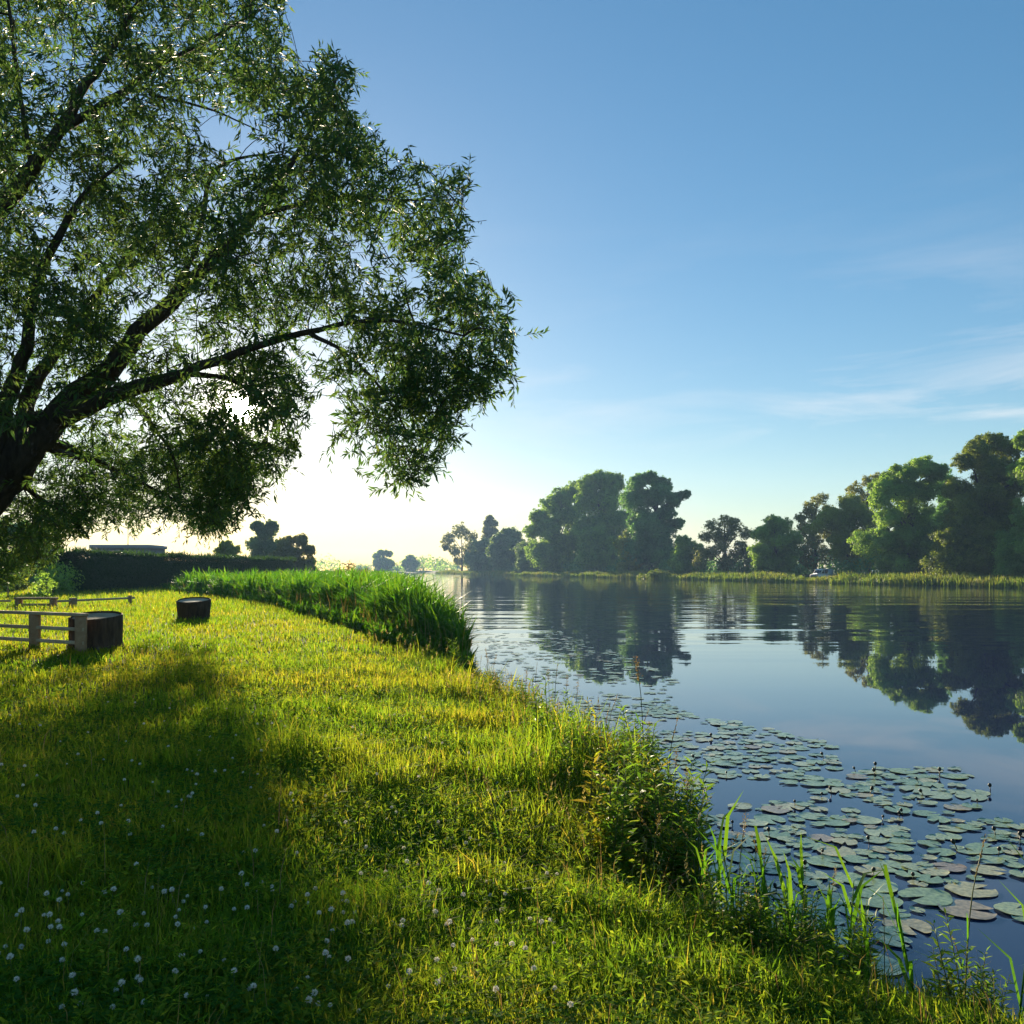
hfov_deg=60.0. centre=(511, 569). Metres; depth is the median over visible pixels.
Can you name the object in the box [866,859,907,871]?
lily pad
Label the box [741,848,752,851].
lily pad
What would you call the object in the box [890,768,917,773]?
lily pad
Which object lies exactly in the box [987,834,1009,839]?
lily pad
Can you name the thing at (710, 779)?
lily pad
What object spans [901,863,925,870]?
lily pad
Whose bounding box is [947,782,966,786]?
lily pad
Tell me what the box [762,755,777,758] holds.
lily pad
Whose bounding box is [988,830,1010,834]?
lily pad
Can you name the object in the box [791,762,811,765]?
lily pad
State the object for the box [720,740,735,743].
lily pad
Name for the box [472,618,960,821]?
distant lily pads
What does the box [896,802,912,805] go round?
lily pad
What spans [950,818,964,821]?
lily pad
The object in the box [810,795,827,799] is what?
lily pad
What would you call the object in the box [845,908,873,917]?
lily pad
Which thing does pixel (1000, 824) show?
lily pad
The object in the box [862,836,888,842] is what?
lily pad
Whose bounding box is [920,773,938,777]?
lily pad
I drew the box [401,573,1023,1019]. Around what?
river
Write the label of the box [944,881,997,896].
lily pad
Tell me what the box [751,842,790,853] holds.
lily pad
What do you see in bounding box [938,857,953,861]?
lily pad
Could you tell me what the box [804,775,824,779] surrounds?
lily pad
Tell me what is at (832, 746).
lily pad
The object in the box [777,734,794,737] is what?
lily pad
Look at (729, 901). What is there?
lily pad
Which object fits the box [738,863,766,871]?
lily pad
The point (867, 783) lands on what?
lily pad
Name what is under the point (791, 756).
lily pad
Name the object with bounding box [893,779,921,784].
lily pad
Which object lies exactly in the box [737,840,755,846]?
lily pad
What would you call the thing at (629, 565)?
leafy tree
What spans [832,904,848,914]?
lily pad
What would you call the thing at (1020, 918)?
lily pad
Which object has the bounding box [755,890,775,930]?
leafy weed
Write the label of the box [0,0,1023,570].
sky
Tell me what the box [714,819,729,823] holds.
lily pad
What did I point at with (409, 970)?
clover flower
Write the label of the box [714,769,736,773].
lily pad
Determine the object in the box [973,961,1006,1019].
leafy weed
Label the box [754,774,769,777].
lily pad
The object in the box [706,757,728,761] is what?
lily pad
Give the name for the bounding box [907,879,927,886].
lily pad
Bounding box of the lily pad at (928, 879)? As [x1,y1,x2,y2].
[916,874,943,882]
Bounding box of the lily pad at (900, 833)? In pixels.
[891,831,910,836]
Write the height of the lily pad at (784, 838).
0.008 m
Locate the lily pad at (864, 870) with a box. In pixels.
[853,865,883,875]
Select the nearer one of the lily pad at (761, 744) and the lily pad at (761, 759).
the lily pad at (761, 759)
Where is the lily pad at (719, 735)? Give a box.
[712,734,730,737]
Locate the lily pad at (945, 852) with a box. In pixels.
[927,847,955,855]
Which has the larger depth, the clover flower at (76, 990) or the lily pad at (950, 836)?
the lily pad at (950, 836)
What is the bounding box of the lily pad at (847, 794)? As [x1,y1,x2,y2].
[839,792,855,796]
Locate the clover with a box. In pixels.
[0,656,1012,1023]
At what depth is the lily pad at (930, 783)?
8.61 m
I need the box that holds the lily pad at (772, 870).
[764,868,782,873]
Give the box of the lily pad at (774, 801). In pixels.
[768,800,782,803]
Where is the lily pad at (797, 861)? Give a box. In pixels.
[787,859,808,866]
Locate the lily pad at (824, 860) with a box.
[803,855,845,867]
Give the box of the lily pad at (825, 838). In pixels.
[808,834,833,841]
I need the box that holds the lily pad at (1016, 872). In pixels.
[1009,869,1023,876]
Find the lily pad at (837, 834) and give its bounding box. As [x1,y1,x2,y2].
[830,832,847,837]
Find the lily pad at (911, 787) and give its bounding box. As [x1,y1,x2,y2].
[899,785,930,792]
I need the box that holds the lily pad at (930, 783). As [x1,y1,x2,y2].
[921,781,943,786]
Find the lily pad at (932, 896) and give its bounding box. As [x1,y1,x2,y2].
[898,887,952,905]
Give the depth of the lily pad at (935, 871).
6.13 m
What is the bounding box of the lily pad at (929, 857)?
[920,854,936,859]
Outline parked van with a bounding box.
[810,569,832,577]
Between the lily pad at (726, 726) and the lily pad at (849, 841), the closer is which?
the lily pad at (849, 841)
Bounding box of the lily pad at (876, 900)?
[848,890,902,907]
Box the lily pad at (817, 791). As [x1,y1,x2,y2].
[807,789,827,793]
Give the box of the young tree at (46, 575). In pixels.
[30,570,58,596]
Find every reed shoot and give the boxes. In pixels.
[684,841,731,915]
[697,790,785,936]
[709,802,742,914]
[733,825,770,935]
[733,848,780,912]
[761,836,803,929]
[771,851,807,960]
[787,837,812,920]
[799,834,890,969]
[813,882,851,947]
[813,882,856,954]
[847,888,879,988]
[858,864,916,995]
[976,834,1023,1023]
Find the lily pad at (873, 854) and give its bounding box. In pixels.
[868,852,885,858]
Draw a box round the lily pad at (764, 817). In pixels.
[754,814,785,823]
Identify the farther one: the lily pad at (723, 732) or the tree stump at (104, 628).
the tree stump at (104, 628)
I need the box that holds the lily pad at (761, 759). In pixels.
[749,757,770,761]
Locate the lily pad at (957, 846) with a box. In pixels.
[949,845,963,848]
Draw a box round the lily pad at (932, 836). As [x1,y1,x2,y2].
[925,834,944,839]
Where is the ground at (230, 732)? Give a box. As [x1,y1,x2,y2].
[0,570,1022,1023]
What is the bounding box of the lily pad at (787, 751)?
[779,749,796,752]
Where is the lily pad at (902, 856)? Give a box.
[889,853,911,859]
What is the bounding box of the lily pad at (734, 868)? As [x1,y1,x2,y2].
[710,861,737,871]
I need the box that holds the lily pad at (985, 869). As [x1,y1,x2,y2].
[970,864,1006,874]
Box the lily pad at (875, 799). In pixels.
[867,797,890,801]
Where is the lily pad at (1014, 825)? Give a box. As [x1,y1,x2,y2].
[1007,822,1023,828]
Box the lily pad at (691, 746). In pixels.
[683,745,698,747]
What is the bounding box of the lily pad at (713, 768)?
[700,766,718,770]
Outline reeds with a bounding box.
[435,569,1023,587]
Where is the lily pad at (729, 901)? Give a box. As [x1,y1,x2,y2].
[702,894,745,910]
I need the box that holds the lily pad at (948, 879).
[943,877,958,882]
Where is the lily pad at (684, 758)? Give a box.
[673,756,694,759]
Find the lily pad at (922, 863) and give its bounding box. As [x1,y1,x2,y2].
[916,861,933,866]
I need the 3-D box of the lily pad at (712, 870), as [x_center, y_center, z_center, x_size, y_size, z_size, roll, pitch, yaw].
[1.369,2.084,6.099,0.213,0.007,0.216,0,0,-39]
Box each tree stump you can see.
[68,611,123,651]
[176,597,210,620]
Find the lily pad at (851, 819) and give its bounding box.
[842,818,857,821]
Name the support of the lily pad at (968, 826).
on the river
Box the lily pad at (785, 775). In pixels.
[775,773,797,778]
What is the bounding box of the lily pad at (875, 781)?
[866,779,886,783]
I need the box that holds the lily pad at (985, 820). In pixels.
[977,818,993,821]
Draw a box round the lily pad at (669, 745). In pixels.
[662,744,678,746]
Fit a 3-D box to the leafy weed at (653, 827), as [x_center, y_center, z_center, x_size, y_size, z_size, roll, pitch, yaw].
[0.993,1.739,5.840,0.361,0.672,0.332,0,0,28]
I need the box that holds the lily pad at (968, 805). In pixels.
[961,802,982,807]
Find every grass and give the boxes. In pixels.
[355,614,769,937]
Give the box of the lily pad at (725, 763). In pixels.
[715,761,736,765]
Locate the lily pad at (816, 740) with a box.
[810,739,826,742]
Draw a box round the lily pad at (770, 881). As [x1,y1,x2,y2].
[765,880,780,886]
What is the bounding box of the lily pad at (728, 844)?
[721,840,737,846]
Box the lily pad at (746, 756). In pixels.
[739,755,754,757]
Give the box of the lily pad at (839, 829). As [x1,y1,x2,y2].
[834,828,846,831]
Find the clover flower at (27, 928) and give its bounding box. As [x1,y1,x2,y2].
[23,926,29,946]
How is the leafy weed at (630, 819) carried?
on the ground at (230, 732)
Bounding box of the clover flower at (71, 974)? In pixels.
[69,972,77,994]
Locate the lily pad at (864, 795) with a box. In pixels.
[855,793,872,796]
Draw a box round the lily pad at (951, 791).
[944,789,966,793]
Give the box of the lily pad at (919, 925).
[882,916,931,934]
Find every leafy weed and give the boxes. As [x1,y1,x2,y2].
[445,657,456,669]
[447,640,462,667]
[468,654,480,675]
[470,676,484,701]
[472,660,482,687]
[477,668,491,691]
[490,678,503,693]
[501,669,509,690]
[505,682,515,700]
[517,682,527,706]
[526,709,536,733]
[527,672,558,745]
[547,697,563,721]
[547,707,569,743]
[550,722,578,792]
[558,723,575,765]
[559,687,577,724]
[561,750,620,855]
[566,711,601,778]
[571,724,594,764]
[574,751,628,818]
[578,696,596,734]
[579,708,609,751]
[582,724,612,771]
[582,780,604,807]
[584,768,638,856]
[591,753,641,867]
[594,737,620,759]
[594,743,620,789]
[596,775,620,814]
[596,781,633,864]
[598,741,633,791]
[602,830,648,880]
[603,725,619,744]
[603,745,632,780]
[606,743,643,808]
[611,715,641,760]
[611,730,628,761]
[611,741,643,790]
[611,751,652,852]
[613,702,640,758]
[613,719,633,742]
[616,789,647,859]
[617,736,641,804]
[619,788,646,847]
[620,735,656,799]
[625,752,658,822]
[626,761,653,837]
[626,800,659,862]
[628,790,649,830]
[633,729,657,771]
[634,720,662,785]
[635,772,660,851]
[638,733,665,784]
[639,751,679,818]
[639,788,681,864]
[642,765,696,860]
[642,769,680,830]
[643,734,664,776]
[643,758,671,802]
[645,797,663,865]
[646,775,688,805]
[646,807,680,883]
[647,759,671,785]
[649,811,711,894]
[651,825,688,897]
[653,794,706,839]
[654,742,667,778]
[666,771,694,827]
[669,809,726,900]
[672,755,714,865]
[672,769,710,860]
[672,778,718,892]
[680,791,715,852]
[698,845,735,934]
[719,867,759,950]
[733,889,773,949]
[738,884,776,955]
[739,871,780,953]
[740,895,767,956]
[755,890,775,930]
[766,899,801,961]
[768,902,793,955]
[770,892,813,954]
[771,886,821,970]
[796,887,821,956]
[798,937,826,969]
[807,892,837,946]
[808,922,836,972]
[810,911,824,952]
[825,926,852,983]
[833,908,882,986]
[841,903,864,964]
[845,917,881,982]
[847,908,881,986]
[920,969,941,1000]
[922,908,972,1006]
[932,974,963,1003]
[953,941,996,1014]
[955,987,987,1013]
[963,966,1000,1012]
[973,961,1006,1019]
[987,974,1015,1018]
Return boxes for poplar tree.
[371,549,396,571]
[481,514,498,569]
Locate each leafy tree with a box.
[0,515,51,586]
[0,551,34,591]
[35,547,65,582]
[212,539,242,555]
[244,519,281,561]
[269,533,318,571]
[400,554,420,571]
[439,521,477,570]
[521,480,581,571]
[568,469,631,571]
[613,529,643,572]
[615,470,691,571]
[666,535,707,573]
[691,514,753,571]
[746,514,804,574]
[793,493,837,573]
[844,471,882,573]
[847,454,950,576]
[920,431,1023,578]
[930,469,957,524]
[987,428,1023,580]
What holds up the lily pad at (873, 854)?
on the river
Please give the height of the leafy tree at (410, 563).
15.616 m
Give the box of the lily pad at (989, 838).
[981,836,996,840]
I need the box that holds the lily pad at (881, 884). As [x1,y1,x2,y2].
[852,877,897,892]
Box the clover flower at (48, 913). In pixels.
[45,911,52,927]
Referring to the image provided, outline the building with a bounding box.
[89,545,166,557]
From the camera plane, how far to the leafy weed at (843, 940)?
4.53 m
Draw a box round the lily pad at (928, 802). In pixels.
[917,800,937,804]
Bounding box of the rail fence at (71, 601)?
[57,595,134,607]
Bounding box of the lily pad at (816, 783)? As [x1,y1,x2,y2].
[800,780,826,785]
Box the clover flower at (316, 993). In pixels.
[311,989,317,1011]
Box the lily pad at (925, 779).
[910,777,936,782]
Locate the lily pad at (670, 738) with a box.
[664,737,682,740]
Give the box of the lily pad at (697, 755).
[686,753,700,756]
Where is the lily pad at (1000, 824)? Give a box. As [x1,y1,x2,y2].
[986,821,1011,827]
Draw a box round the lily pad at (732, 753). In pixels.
[726,751,742,754]
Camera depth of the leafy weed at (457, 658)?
16.23 m
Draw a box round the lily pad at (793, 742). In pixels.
[785,741,802,744]
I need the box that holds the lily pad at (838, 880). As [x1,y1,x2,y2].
[828,878,842,883]
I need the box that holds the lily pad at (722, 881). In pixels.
[710,876,731,884]
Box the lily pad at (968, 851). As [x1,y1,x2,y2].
[956,847,980,853]
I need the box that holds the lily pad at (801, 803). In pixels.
[795,801,813,805]
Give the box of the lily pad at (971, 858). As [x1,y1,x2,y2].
[966,856,978,860]
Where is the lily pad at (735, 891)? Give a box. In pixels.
[722,888,746,895]
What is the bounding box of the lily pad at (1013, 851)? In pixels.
[1002,849,1023,854]
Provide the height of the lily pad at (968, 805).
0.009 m
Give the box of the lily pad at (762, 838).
[753,836,769,840]
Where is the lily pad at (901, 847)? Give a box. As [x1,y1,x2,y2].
[885,843,913,850]
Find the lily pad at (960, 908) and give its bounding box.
[938,900,996,919]
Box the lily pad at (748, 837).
[734,835,754,840]
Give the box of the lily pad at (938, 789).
[931,787,945,790]
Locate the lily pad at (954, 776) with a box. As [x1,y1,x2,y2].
[938,773,968,778]
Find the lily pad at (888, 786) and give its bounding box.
[881,784,894,787]
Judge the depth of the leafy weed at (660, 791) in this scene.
6.22 m
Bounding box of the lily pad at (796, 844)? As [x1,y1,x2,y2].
[786,842,802,847]
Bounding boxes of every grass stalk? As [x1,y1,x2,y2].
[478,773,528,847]
[523,669,534,728]
[576,726,594,766]
[600,703,609,747]
[602,694,617,733]
[621,656,644,751]
[634,808,665,895]
[645,813,660,885]
[660,718,677,781]
[670,749,678,806]
[678,768,696,854]
[679,826,709,889]
[696,834,738,905]
[734,813,764,918]
[752,836,798,908]
[762,845,780,904]
[818,865,844,938]
[877,896,909,980]
[916,834,985,997]
[937,936,975,981]
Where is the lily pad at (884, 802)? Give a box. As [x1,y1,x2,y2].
[873,800,892,804]
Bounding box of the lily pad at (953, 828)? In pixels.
[937,825,966,831]
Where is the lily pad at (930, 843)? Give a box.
[917,840,941,846]
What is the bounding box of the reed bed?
[159,559,494,671]
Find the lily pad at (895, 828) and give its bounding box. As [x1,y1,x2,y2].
[883,825,910,831]
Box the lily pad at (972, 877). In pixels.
[965,875,984,879]
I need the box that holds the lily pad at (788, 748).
[779,746,794,749]
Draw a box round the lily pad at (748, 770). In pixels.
[742,768,759,772]
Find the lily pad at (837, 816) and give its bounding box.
[830,815,846,818]
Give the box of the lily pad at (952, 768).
[947,767,960,769]
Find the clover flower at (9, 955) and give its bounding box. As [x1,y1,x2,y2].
[6,953,13,975]
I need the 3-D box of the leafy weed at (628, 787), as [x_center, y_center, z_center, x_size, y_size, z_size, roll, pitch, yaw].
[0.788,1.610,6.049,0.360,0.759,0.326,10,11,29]
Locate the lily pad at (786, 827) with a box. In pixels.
[777,825,797,830]
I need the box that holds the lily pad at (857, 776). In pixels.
[846,774,867,778]
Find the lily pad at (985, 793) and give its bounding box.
[963,789,990,795]
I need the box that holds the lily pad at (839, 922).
[811,913,845,924]
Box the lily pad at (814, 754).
[808,753,823,755]
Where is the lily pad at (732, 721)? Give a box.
[727,720,742,722]
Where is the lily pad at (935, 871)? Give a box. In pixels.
[917,866,949,875]
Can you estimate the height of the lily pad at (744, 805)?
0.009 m
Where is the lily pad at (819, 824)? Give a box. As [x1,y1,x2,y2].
[810,822,824,825]
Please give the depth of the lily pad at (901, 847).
6.66 m
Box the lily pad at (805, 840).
[795,838,814,843]
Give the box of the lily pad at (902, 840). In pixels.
[886,837,915,843]
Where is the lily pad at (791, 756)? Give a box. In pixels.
[784,754,805,758]
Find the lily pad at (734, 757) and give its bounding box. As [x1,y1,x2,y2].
[721,755,742,759]
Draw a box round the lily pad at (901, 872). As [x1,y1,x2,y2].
[895,868,921,876]
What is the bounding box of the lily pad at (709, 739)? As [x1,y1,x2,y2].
[696,738,713,740]
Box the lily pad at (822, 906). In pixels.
[780,898,825,914]
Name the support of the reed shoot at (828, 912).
on the ground at (230, 732)
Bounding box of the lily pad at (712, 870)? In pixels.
[705,867,726,877]
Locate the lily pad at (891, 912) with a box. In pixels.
[878,908,910,917]
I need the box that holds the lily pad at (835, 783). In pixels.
[824,781,844,785]
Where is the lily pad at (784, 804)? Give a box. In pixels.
[774,801,804,809]
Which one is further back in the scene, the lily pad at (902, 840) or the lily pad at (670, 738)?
the lily pad at (670, 738)
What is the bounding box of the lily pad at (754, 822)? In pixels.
[744,819,767,825]
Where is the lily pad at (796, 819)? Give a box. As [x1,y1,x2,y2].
[788,816,804,820]
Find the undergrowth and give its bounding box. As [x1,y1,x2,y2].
[494,540,1018,575]
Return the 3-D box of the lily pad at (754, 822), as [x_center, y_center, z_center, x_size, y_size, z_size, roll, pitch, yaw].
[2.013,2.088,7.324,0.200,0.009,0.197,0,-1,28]
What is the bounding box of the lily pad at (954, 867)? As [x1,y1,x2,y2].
[932,862,966,871]
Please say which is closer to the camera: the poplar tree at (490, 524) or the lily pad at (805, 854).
the lily pad at (805, 854)
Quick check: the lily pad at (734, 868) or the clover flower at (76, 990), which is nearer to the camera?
the clover flower at (76, 990)
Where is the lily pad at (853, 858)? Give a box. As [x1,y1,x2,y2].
[843,855,868,862]
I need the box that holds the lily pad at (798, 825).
[791,824,805,827]
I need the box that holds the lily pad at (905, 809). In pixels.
[884,806,910,812]
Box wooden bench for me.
[13,597,58,608]
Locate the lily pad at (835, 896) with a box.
[815,891,850,904]
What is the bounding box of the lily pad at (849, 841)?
[832,838,857,844]
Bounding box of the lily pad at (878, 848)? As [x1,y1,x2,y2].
[870,846,894,852]
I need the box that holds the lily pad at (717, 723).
[710,722,726,724]
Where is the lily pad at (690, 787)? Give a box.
[678,783,700,789]
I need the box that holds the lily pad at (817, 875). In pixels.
[804,870,828,878]
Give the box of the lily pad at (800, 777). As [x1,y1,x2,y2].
[794,776,807,779]
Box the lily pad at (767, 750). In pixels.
[759,748,778,751]
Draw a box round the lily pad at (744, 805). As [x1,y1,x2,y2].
[728,803,751,808]
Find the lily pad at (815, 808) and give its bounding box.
[809,805,827,810]
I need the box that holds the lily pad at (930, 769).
[921,767,942,771]
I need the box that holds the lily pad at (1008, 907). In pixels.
[993,902,1022,915]
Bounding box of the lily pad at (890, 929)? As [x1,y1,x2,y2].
[878,926,903,935]
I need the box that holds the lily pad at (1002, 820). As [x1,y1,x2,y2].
[994,817,1013,821]
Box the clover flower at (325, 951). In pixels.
[323,949,328,979]
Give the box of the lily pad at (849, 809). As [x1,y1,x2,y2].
[841,807,860,812]
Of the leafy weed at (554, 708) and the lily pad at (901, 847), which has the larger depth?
the leafy weed at (554, 708)
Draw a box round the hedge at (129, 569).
[47,545,296,593]
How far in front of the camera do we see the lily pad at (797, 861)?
6.30 m
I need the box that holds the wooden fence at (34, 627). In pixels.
[0,610,88,653]
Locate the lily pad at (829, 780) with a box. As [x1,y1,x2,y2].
[824,778,841,781]
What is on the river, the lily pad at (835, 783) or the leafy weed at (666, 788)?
the lily pad at (835, 783)
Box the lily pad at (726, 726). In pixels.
[720,725,738,728]
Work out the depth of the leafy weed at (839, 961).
4.12 m
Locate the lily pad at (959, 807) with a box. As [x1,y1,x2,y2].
[943,803,971,809]
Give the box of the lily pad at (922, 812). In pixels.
[912,810,939,815]
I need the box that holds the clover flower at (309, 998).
[305,996,312,1009]
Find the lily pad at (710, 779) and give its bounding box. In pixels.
[701,778,718,782]
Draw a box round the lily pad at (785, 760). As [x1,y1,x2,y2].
[777,758,792,761]
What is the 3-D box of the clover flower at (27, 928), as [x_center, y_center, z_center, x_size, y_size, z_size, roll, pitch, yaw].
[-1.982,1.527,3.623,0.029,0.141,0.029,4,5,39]
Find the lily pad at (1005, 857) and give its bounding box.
[998,855,1018,860]
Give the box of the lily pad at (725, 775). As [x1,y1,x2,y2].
[717,774,735,777]
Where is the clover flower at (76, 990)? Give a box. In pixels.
[71,988,78,1009]
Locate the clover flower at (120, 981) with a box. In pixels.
[118,979,124,1008]
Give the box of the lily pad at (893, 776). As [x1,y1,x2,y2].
[882,775,899,778]
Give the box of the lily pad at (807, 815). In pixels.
[799,812,825,819]
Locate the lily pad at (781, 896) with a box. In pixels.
[771,889,804,900]
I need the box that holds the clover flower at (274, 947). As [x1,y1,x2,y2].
[272,945,278,960]
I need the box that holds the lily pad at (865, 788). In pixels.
[855,785,879,791]
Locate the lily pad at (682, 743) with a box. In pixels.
[673,742,692,745]
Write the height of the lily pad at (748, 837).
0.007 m
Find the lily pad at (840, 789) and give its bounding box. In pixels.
[826,787,850,792]
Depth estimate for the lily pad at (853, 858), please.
6.40 m
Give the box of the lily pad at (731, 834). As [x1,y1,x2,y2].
[713,831,741,837]
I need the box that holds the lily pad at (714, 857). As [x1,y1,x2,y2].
[702,852,716,862]
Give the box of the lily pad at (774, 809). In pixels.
[761,806,789,812]
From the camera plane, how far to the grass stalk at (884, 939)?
4.32 m
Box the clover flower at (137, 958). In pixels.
[134,955,140,968]
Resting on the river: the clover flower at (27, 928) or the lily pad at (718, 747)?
the lily pad at (718, 747)
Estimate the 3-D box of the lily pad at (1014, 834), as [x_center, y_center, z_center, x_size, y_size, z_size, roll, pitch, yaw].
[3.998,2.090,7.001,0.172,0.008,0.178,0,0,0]
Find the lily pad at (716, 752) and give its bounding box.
[707,751,722,754]
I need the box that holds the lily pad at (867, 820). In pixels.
[847,815,881,823]
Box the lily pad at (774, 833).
[763,830,790,837]
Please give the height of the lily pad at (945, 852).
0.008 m
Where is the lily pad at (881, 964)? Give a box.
[870,953,901,974]
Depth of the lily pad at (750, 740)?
10.82 m
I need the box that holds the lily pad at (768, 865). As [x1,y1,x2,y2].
[756,860,780,867]
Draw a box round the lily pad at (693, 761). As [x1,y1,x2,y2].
[684,759,699,762]
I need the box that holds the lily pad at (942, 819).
[927,816,950,822]
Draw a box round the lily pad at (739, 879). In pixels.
[732,875,750,882]
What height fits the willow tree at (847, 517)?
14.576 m
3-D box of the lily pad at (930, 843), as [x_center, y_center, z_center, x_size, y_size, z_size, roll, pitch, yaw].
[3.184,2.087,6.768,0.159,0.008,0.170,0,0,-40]
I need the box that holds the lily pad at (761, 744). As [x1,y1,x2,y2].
[753,742,772,746]
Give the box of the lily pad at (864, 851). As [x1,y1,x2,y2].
[853,849,872,854]
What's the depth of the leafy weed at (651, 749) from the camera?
7.54 m
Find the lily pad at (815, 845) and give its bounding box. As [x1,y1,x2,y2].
[803,843,824,849]
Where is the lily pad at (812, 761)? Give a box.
[806,759,826,763]
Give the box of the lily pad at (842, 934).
[816,926,863,947]
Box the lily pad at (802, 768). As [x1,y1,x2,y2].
[797,767,810,769]
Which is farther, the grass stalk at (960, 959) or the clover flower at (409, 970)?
the grass stalk at (960, 959)
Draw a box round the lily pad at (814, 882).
[793,876,822,885]
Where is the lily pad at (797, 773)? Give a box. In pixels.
[787,771,803,774]
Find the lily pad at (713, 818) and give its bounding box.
[697,814,718,820]
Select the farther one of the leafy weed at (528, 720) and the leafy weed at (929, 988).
the leafy weed at (528, 720)
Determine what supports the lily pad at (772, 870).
on the river
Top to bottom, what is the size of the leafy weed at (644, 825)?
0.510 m
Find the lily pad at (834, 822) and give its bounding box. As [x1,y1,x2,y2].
[816,817,849,825]
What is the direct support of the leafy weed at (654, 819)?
on the ground at (230, 732)
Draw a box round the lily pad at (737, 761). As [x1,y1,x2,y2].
[729,760,742,762]
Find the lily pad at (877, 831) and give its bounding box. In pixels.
[864,827,894,836]
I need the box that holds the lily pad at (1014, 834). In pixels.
[1008,830,1023,837]
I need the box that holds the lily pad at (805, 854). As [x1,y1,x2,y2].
[794,851,811,856]
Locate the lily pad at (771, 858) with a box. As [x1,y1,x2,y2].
[752,852,787,862]
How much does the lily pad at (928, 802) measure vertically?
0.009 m
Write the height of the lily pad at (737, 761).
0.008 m
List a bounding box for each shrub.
[36,572,75,594]
[37,559,84,592]
[334,560,370,573]
[636,568,674,578]
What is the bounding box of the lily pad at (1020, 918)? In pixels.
[1011,915,1023,920]
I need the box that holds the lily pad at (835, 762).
[826,760,841,763]
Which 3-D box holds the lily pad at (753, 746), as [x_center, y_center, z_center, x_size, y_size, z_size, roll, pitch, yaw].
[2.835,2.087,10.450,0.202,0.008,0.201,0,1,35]
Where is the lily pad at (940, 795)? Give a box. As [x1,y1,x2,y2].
[919,791,952,798]
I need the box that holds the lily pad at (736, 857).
[727,852,758,862]
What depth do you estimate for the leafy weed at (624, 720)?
8.23 m
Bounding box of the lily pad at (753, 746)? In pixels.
[743,745,760,747]
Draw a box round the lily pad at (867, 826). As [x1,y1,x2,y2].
[864,825,877,828]
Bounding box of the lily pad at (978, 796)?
[954,793,987,800]
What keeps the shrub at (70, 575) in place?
on the ground at (230, 732)
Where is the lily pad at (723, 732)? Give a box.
[717,731,736,733]
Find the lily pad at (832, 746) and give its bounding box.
[823,745,838,747]
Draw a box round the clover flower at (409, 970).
[406,968,411,982]
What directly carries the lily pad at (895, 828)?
on the river
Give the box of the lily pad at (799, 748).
[793,747,807,749]
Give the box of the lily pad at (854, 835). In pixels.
[847,833,863,838]
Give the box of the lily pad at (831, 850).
[817,844,855,856]
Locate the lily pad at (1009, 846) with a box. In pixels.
[1000,844,1017,848]
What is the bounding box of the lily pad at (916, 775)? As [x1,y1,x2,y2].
[906,774,926,777]
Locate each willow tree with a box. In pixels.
[0,0,549,592]
[462,537,492,572]
[484,526,525,570]
[510,539,544,571]
[802,493,881,573]
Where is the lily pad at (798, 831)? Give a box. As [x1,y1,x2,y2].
[788,829,806,834]
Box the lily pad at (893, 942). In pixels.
[875,933,912,946]
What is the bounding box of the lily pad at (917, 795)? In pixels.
[909,794,924,797]
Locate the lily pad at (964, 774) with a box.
[960,773,974,776]
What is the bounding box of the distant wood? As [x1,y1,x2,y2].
[316,553,468,571]
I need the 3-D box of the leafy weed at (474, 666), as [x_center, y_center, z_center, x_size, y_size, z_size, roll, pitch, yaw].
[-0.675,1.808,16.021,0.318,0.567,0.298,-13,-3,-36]
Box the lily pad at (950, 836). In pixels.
[935,832,961,839]
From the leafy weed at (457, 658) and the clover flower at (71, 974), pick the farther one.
the leafy weed at (457, 658)
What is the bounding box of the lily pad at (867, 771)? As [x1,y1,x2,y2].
[858,769,883,773]
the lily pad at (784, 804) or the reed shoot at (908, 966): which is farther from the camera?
the lily pad at (784, 804)
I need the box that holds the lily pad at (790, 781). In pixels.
[779,780,797,783]
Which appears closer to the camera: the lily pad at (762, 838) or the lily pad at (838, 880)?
the lily pad at (838, 880)
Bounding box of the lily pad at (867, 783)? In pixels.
[855,781,874,785]
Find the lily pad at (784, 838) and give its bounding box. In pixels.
[776,836,796,841]
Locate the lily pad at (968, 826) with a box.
[955,824,981,829]
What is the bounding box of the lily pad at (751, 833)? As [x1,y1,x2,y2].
[745,831,765,836]
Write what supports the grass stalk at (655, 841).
on the ground at (230, 732)
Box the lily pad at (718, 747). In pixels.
[706,745,725,749]
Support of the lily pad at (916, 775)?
on the river
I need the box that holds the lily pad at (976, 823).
[966,821,985,825]
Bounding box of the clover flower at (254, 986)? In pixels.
[250,983,256,1005]
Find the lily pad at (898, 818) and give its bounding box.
[890,817,903,820]
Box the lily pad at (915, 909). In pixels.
[909,906,924,912]
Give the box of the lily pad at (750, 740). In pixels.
[745,739,760,741]
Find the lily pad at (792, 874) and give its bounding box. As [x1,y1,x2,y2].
[782,872,797,877]
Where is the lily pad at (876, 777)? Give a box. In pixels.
[868,775,881,778]
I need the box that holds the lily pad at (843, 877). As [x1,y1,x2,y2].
[832,872,864,882]
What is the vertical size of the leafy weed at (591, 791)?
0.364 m
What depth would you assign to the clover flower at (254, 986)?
3.15 m
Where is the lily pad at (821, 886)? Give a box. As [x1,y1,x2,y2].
[817,883,836,890]
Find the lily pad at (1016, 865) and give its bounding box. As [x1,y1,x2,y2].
[1003,861,1023,867]
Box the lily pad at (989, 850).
[965,843,1003,853]
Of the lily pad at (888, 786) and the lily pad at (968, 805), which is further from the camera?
the lily pad at (888, 786)
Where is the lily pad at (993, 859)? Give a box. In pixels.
[975,855,1004,863]
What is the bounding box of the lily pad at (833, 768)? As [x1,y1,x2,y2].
[825,766,843,769]
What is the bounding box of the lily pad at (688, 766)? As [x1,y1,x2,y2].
[681,765,695,768]

